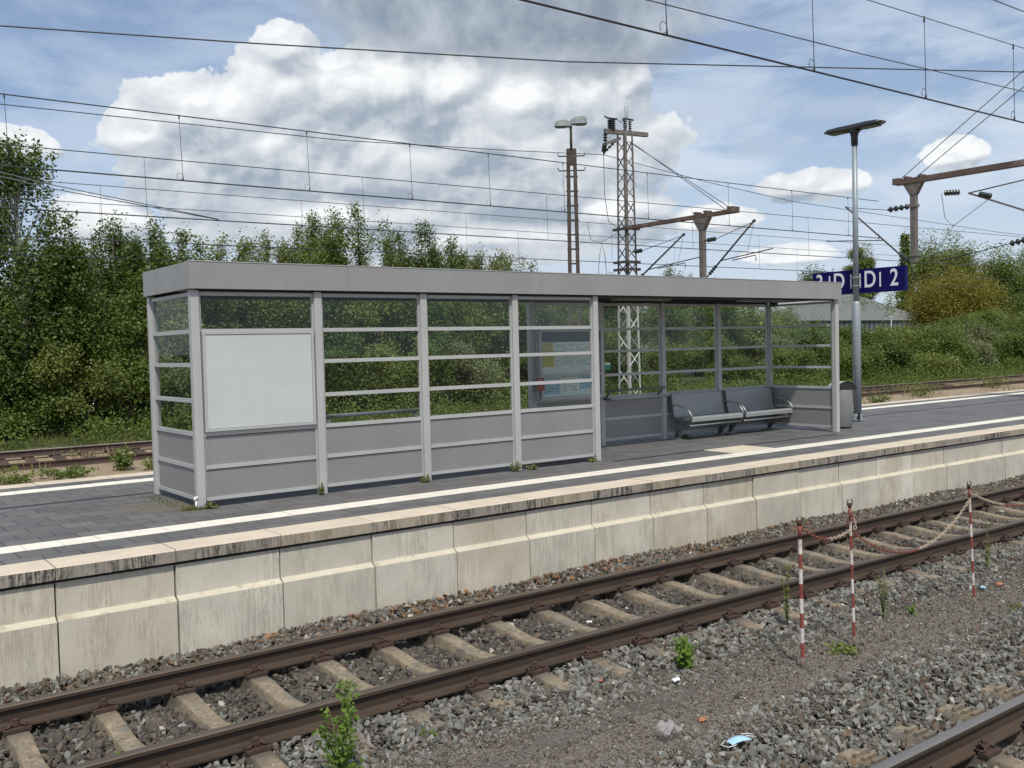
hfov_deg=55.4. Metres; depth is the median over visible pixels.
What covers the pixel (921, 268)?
tree
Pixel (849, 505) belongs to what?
barrier post
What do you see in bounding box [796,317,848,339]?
shrub
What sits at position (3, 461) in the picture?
wooden sleeper
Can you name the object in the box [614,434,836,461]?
slot drain
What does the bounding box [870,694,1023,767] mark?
rail
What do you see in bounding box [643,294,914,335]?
industrial hall
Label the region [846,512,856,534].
barrier chain
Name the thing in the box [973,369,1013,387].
weed
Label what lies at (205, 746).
rail
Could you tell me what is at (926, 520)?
sleeper
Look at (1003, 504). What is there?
barrier chain
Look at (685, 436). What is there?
weed
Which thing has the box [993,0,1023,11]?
wire
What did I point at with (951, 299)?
tree
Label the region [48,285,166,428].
shrub
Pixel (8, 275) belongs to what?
tree
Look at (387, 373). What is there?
shrub
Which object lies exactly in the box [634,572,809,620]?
sleeper
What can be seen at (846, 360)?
shrub
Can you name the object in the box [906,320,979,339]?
shrub
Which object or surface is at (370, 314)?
shrub
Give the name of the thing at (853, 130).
platform lamp
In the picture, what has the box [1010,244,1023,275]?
tree
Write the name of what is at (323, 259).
tree
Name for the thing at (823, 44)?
wire
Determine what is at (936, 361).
shrub
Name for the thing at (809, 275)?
tree
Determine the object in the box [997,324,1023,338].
shrub
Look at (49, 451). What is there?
rail
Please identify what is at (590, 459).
weed
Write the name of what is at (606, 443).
slot drain
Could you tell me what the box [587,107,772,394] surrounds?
catenary mast
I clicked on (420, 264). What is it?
tree
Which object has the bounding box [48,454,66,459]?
wooden sleeper
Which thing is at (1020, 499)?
sleeper
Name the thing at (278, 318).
shrub
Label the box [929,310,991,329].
shrub
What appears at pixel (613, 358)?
shrub
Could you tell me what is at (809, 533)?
barrier chain
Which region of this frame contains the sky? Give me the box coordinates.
[0,0,1023,318]
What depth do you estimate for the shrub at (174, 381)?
31.33 m
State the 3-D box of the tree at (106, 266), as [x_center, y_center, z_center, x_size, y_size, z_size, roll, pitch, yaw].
[-15.541,-2.111,34.605,4.994,7.196,3.924,-3,3,-37]
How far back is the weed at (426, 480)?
13.14 m
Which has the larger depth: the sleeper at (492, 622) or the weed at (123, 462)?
the weed at (123, 462)
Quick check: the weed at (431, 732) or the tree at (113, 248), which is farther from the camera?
the tree at (113, 248)
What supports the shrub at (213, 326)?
on the ground at (106, 469)
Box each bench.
[669,390,743,439]
[723,386,792,433]
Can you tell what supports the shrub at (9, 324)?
on the ground at (106, 469)
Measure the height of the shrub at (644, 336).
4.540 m
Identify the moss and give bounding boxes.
[140,494,217,512]
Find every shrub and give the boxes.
[0,257,88,430]
[0,279,30,363]
[0,350,87,439]
[0,395,21,436]
[25,331,141,434]
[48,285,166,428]
[75,319,171,428]
[96,259,210,424]
[116,338,191,427]
[174,250,243,356]
[184,321,227,357]
[220,262,310,328]
[278,300,370,400]
[324,345,382,413]
[331,301,410,407]
[359,339,417,409]
[370,301,459,405]
[393,332,462,405]
[437,302,508,400]
[444,337,509,404]
[479,302,536,398]
[498,350,536,398]
[535,307,617,372]
[604,310,657,388]
[604,334,657,392]
[639,306,707,383]
[642,341,697,388]
[690,304,753,381]
[700,333,760,385]
[703,307,803,378]
[752,335,804,379]
[760,318,842,378]
[772,344,820,385]
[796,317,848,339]
[809,328,851,374]
[820,344,893,381]
[828,323,903,349]
[862,338,925,378]
[872,321,930,355]
[882,319,930,333]
[902,318,971,356]
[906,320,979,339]
[911,350,965,377]
[915,332,982,373]
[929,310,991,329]
[949,315,1012,342]
[961,337,999,370]
[965,302,1013,337]
[987,328,1023,370]
[994,304,1023,332]
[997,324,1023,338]
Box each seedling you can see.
[312,679,363,767]
[672,635,697,668]
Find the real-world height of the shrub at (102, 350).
3.562 m
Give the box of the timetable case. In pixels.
[536,326,604,400]
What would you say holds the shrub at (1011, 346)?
on the ground at (106, 469)
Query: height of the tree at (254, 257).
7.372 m
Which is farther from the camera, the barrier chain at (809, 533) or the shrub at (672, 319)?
the shrub at (672, 319)
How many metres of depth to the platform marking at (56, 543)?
11.86 m
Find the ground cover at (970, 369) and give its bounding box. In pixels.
[0,355,1023,455]
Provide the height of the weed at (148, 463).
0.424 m
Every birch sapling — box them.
[839,293,880,311]
[872,291,914,327]
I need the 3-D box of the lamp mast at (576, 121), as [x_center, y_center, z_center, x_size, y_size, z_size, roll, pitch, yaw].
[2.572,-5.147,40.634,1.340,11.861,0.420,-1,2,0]
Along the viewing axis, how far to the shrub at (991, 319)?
73.97 m
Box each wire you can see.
[0,25,1023,72]
[0,104,1019,234]
[0,171,216,218]
[0,176,218,219]
[647,0,1023,91]
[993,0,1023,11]
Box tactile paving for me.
[705,445,771,452]
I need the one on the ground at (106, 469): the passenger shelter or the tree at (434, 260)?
the tree at (434, 260)
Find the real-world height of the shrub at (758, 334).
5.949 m
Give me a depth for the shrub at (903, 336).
64.30 m
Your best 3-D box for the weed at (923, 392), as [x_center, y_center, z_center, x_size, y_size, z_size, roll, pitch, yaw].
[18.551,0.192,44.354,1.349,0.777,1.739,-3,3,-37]
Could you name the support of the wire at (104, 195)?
attached to the overhead line at (439, 233)
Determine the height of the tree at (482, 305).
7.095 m
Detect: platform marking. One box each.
[0,392,1023,495]
[0,416,1023,553]
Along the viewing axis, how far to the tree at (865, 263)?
161.88 m
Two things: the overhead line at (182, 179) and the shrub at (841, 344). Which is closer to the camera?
the overhead line at (182, 179)
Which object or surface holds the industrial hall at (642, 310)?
on the ground at (106, 469)
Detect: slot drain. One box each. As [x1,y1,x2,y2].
[0,399,1023,508]
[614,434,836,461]
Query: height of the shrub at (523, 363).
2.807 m
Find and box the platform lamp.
[824,119,885,421]
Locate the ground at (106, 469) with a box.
[0,361,1023,767]
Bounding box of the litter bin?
[828,381,857,428]
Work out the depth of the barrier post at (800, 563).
8.22 m
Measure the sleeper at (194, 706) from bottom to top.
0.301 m
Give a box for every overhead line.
[0,93,878,237]
[0,144,1023,268]
[0,178,1023,280]
[0,197,1023,288]
[519,0,1023,122]
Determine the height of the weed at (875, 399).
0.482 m
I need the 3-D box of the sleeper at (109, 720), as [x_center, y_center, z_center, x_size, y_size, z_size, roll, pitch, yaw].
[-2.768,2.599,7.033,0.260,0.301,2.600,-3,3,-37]
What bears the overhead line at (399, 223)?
hanging from the catenary mast at (706, 216)
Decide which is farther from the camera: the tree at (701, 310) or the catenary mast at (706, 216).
the tree at (701, 310)
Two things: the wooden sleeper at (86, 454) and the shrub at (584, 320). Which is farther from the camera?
the shrub at (584, 320)
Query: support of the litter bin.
on the platform
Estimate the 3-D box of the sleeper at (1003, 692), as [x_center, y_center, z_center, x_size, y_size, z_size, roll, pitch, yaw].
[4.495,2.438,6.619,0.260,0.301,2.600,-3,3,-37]
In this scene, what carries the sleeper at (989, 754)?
on the ground at (106, 469)
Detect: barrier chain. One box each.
[802,527,850,540]
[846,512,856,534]
[852,498,970,553]
[971,492,1022,506]
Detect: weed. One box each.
[0,464,52,483]
[37,465,99,479]
[108,443,136,470]
[141,456,152,468]
[203,501,217,508]
[318,482,325,494]
[420,474,430,481]
[421,728,438,739]
[510,461,521,471]
[524,462,537,469]
[587,454,598,461]
[680,433,691,437]
[780,564,791,624]
[824,641,861,654]
[862,393,893,403]
[875,567,889,618]
[904,379,940,395]
[906,601,916,614]
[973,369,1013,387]
[982,524,990,567]
[1007,601,1022,610]
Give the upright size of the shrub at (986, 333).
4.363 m
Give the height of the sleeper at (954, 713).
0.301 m
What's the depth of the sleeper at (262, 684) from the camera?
7.93 m
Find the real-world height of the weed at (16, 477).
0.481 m
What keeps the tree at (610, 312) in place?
on the ground at (106, 469)
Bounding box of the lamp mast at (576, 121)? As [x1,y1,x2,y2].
[554,116,586,325]
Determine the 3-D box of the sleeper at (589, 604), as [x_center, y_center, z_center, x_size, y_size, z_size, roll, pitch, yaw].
[1.165,2.391,9.989,0.260,0.301,2.600,-3,3,-36]
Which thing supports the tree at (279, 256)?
on the ground at (106, 469)
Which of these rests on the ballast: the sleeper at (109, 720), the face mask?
the face mask
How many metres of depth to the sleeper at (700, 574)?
11.30 m
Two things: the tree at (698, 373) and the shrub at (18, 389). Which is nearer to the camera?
the shrub at (18, 389)
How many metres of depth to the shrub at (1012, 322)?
78.48 m
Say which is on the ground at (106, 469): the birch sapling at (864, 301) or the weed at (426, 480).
the birch sapling at (864, 301)
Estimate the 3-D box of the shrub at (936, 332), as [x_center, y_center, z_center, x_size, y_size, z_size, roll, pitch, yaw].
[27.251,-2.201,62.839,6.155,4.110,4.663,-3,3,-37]
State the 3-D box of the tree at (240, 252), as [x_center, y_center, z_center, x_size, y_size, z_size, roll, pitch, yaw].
[-11.105,-2.351,36.546,3.312,7.291,3.288,-3,3,-37]
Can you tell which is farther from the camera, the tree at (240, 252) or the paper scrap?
the tree at (240, 252)
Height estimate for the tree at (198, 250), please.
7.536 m
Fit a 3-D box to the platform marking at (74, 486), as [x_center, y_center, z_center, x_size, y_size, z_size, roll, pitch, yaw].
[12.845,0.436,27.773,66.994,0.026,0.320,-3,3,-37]
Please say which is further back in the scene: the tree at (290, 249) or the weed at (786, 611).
the tree at (290, 249)
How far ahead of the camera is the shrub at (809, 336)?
55.97 m
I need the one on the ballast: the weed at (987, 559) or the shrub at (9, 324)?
the weed at (987, 559)
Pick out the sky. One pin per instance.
(747, 125)
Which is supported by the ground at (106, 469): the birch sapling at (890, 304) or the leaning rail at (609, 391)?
the birch sapling at (890, 304)
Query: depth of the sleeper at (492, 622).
9.28 m
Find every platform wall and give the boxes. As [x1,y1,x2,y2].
[0,389,1023,488]
[0,424,1023,697]
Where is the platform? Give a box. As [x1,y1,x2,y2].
[0,391,1023,565]
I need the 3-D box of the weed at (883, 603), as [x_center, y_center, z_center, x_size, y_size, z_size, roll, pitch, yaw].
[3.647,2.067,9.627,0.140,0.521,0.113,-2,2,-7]
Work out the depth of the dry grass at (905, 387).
44.08 m
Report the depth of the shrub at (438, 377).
37.89 m
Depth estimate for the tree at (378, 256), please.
46.87 m
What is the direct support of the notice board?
attached to the passenger shelter
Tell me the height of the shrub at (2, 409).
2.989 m
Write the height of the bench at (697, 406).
0.861 m
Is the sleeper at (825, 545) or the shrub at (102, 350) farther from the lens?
the shrub at (102, 350)
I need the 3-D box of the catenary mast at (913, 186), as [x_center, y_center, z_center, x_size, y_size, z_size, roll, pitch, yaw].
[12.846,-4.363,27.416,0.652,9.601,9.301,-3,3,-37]
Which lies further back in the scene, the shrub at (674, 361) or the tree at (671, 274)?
the tree at (671, 274)
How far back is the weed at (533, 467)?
14.22 m
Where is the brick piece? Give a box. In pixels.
[698,716,706,721]
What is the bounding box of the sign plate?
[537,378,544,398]
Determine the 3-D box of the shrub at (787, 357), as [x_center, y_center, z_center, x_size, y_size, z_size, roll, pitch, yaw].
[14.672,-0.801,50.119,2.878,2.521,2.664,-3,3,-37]
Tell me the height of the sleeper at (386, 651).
0.301 m
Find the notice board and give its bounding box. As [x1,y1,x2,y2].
[201,331,315,431]
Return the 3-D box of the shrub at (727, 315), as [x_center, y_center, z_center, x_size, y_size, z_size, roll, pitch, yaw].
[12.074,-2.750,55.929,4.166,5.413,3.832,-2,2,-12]
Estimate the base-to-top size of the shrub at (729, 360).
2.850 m
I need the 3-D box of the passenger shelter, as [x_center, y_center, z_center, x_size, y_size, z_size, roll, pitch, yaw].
[0.806,-0.258,15.664,12.557,2.882,1.761,-3,3,-37]
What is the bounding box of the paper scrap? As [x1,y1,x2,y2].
[670,677,679,682]
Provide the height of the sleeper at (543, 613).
0.301 m
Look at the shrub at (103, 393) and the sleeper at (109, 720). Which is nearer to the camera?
the sleeper at (109, 720)
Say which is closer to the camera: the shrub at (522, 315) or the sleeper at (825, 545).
the sleeper at (825, 545)
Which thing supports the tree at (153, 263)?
on the ground at (106, 469)
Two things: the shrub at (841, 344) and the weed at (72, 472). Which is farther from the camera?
the shrub at (841, 344)
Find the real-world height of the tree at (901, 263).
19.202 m
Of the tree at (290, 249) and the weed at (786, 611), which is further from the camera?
the tree at (290, 249)
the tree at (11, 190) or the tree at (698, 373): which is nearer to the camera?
the tree at (11, 190)
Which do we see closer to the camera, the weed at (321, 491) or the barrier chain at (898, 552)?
the barrier chain at (898, 552)
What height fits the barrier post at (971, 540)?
1.321 m
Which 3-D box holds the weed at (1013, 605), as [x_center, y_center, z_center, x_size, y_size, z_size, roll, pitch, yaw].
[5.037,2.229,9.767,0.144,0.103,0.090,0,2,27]
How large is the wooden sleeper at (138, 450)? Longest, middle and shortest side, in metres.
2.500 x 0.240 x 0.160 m
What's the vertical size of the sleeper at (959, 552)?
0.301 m
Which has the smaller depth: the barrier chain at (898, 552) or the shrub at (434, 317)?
the barrier chain at (898, 552)
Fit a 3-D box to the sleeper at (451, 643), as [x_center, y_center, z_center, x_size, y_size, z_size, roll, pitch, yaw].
[-0.310,2.469,8.880,0.260,0.301,2.600,-3,3,-37]
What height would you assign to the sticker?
0.125 m
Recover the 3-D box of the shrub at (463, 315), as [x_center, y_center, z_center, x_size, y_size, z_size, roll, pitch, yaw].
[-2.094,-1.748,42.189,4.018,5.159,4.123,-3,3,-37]
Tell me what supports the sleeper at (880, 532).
on the ground at (106, 469)
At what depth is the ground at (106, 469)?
8.24 m
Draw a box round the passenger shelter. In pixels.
[143,260,841,508]
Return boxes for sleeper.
[0,459,9,464]
[0,718,48,767]
[21,456,38,461]
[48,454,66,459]
[77,452,93,457]
[79,698,178,767]
[128,448,146,452]
[161,680,288,767]
[229,664,376,760]
[296,649,442,732]
[353,636,514,713]
[408,623,575,690]
[464,611,630,678]
[516,601,678,663]
[559,590,722,650]
[600,581,769,632]
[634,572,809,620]
[672,564,847,609]
[709,557,879,598]
[743,549,909,591]
[773,543,942,579]
[803,536,968,572]
[833,533,992,564]
[837,748,937,767]
[861,524,1010,552]
[885,519,1023,545]
[888,725,1023,767]
[910,514,1023,539]
[932,509,1005,525]
[937,703,1023,746]
[954,504,1023,520]
[975,501,1023,515]
[980,684,1023,700]
[995,495,1023,506]
[1013,492,1023,501]
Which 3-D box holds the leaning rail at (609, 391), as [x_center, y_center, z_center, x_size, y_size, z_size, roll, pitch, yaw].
[2.237,0.166,17.536,1.450,0.195,0.274,-3,3,-37]
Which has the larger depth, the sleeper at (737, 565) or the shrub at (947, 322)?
the shrub at (947, 322)
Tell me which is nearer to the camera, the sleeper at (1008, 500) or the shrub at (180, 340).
the sleeper at (1008, 500)
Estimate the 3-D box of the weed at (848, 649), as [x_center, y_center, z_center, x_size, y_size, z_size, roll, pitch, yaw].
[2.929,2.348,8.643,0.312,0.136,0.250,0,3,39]
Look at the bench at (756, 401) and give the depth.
19.43 m
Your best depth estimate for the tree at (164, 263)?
33.95 m
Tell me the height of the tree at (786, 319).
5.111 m
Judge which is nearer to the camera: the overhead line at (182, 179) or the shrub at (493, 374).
the overhead line at (182, 179)
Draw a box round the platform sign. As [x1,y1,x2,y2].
[813,265,907,294]
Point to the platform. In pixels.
(45, 523)
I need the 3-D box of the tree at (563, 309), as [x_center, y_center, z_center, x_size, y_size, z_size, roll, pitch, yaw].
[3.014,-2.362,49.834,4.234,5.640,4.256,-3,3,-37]
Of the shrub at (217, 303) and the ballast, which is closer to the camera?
the ballast
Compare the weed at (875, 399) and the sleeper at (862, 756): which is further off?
the weed at (875, 399)
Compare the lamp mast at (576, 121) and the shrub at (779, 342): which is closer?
the lamp mast at (576, 121)
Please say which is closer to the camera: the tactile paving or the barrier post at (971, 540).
the barrier post at (971, 540)
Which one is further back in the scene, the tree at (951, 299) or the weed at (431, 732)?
the tree at (951, 299)
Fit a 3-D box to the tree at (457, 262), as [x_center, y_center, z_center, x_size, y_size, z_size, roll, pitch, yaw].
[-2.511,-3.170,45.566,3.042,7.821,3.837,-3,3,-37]
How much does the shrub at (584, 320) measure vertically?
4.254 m
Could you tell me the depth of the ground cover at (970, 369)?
36.48 m
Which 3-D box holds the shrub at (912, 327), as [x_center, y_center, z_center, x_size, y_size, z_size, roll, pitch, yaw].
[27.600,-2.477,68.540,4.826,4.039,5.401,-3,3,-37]
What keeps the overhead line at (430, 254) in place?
hanging from the catenary mast at (706, 216)
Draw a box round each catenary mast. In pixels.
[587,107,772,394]
[826,70,1023,264]
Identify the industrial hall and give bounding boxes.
[489,304,655,359]
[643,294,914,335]
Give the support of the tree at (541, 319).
on the ground at (106, 469)
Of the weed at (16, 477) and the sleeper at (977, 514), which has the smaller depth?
the sleeper at (977, 514)
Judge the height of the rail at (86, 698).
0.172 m
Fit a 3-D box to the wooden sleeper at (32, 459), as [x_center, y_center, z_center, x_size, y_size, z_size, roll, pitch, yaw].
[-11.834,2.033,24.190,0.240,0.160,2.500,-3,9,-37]
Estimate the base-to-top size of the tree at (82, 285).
7.132 m
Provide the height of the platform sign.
0.524 m
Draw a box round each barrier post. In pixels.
[796,516,804,668]
[847,499,855,646]
[967,481,975,604]
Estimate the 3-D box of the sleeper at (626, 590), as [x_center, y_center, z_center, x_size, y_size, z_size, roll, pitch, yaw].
[1.656,2.365,10.358,0.260,0.301,2.600,-3,3,-37]
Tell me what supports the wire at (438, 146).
hanging from the catenary mast at (706, 216)
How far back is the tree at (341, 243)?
40.23 m
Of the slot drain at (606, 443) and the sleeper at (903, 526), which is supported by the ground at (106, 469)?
the sleeper at (903, 526)
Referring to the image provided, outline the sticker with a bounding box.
[604,363,610,369]
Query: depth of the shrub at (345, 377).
35.13 m
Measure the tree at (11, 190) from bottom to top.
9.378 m
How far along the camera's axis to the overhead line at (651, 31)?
11.68 m
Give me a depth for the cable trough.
7.11 m
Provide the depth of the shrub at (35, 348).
30.47 m
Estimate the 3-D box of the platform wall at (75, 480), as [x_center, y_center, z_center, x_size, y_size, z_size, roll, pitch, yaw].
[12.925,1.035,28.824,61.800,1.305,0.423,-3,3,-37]
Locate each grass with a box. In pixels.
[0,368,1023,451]
[0,377,1023,484]
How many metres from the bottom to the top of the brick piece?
0.036 m
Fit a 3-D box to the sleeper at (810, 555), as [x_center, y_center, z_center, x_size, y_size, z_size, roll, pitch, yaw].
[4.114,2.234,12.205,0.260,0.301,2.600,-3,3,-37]
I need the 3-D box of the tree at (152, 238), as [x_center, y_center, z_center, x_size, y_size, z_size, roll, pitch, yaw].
[-12.777,-2.299,34.364,2.804,7.426,3.072,-3,3,-37]
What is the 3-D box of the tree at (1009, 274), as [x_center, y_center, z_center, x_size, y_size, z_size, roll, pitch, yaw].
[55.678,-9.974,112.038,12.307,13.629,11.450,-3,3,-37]
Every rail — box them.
[0,375,1023,458]
[0,380,1023,471]
[0,484,1023,731]
[64,519,1023,767]
[326,408,418,422]
[604,386,669,400]
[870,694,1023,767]
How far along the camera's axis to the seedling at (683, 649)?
8.31 m
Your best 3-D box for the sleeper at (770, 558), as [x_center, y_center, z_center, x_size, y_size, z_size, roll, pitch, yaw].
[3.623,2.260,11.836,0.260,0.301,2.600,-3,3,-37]
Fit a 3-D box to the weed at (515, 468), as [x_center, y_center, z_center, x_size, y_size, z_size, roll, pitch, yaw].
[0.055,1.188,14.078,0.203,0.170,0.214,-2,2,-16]
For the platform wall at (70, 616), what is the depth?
10.51 m
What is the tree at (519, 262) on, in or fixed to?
on the ground at (106, 469)
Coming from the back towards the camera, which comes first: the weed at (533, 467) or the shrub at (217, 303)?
the shrub at (217, 303)
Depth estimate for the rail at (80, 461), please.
24.37 m
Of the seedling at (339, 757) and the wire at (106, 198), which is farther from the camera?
the wire at (106, 198)
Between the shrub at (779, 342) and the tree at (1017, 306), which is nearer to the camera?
the shrub at (779, 342)
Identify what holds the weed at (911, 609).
on the ballast
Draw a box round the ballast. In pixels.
[0,474,1023,767]
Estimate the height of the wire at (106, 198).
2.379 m
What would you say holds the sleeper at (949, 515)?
on the ground at (106, 469)
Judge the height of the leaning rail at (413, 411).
0.194 m
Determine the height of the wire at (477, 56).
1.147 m
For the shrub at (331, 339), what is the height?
5.282 m
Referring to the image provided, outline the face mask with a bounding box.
[721,733,755,747]
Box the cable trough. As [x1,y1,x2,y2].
[467,666,758,767]
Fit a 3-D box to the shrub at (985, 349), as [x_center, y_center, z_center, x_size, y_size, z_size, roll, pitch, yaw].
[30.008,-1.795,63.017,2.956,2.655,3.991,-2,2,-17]
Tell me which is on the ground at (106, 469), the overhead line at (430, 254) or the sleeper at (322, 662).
the sleeper at (322, 662)
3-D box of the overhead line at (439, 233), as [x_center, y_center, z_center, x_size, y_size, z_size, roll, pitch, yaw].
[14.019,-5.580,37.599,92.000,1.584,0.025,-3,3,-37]
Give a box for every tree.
[0,129,90,404]
[0,194,35,350]
[18,205,114,431]
[57,231,149,424]
[77,234,197,414]
[82,210,157,425]
[110,213,186,346]
[143,221,228,421]
[149,234,229,266]
[200,226,254,328]
[230,237,273,327]
[250,220,318,322]
[270,235,318,263]
[283,226,349,409]
[299,197,400,404]
[359,237,407,331]
[370,224,432,402]
[392,212,447,310]
[436,232,489,397]
[448,242,519,382]
[485,248,547,394]
[518,302,558,352]
[543,306,613,360]
[603,272,655,348]
[641,260,699,368]
[685,304,745,376]
[687,272,718,375]
[749,303,805,329]
[796,264,838,280]
[841,242,881,300]
[891,256,1020,329]
[893,233,915,312]
[896,224,998,321]
[970,239,1023,298]
[978,281,1023,330]
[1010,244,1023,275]
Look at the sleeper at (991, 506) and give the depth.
15.49 m
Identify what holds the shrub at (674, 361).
on the ground at (106, 469)
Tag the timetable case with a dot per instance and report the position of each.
(560, 367)
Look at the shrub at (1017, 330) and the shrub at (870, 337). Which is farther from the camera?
the shrub at (1017, 330)
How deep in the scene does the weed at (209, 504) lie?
11.35 m
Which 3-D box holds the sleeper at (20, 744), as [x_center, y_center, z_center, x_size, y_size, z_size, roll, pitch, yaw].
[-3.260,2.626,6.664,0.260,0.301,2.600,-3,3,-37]
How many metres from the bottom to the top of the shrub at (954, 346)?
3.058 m
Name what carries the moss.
on the platform
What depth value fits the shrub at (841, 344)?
58.28 m
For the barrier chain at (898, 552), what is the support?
hanging from the barrier post at (849, 505)
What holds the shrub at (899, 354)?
on the ground at (106, 469)
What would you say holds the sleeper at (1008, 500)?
on the ground at (106, 469)

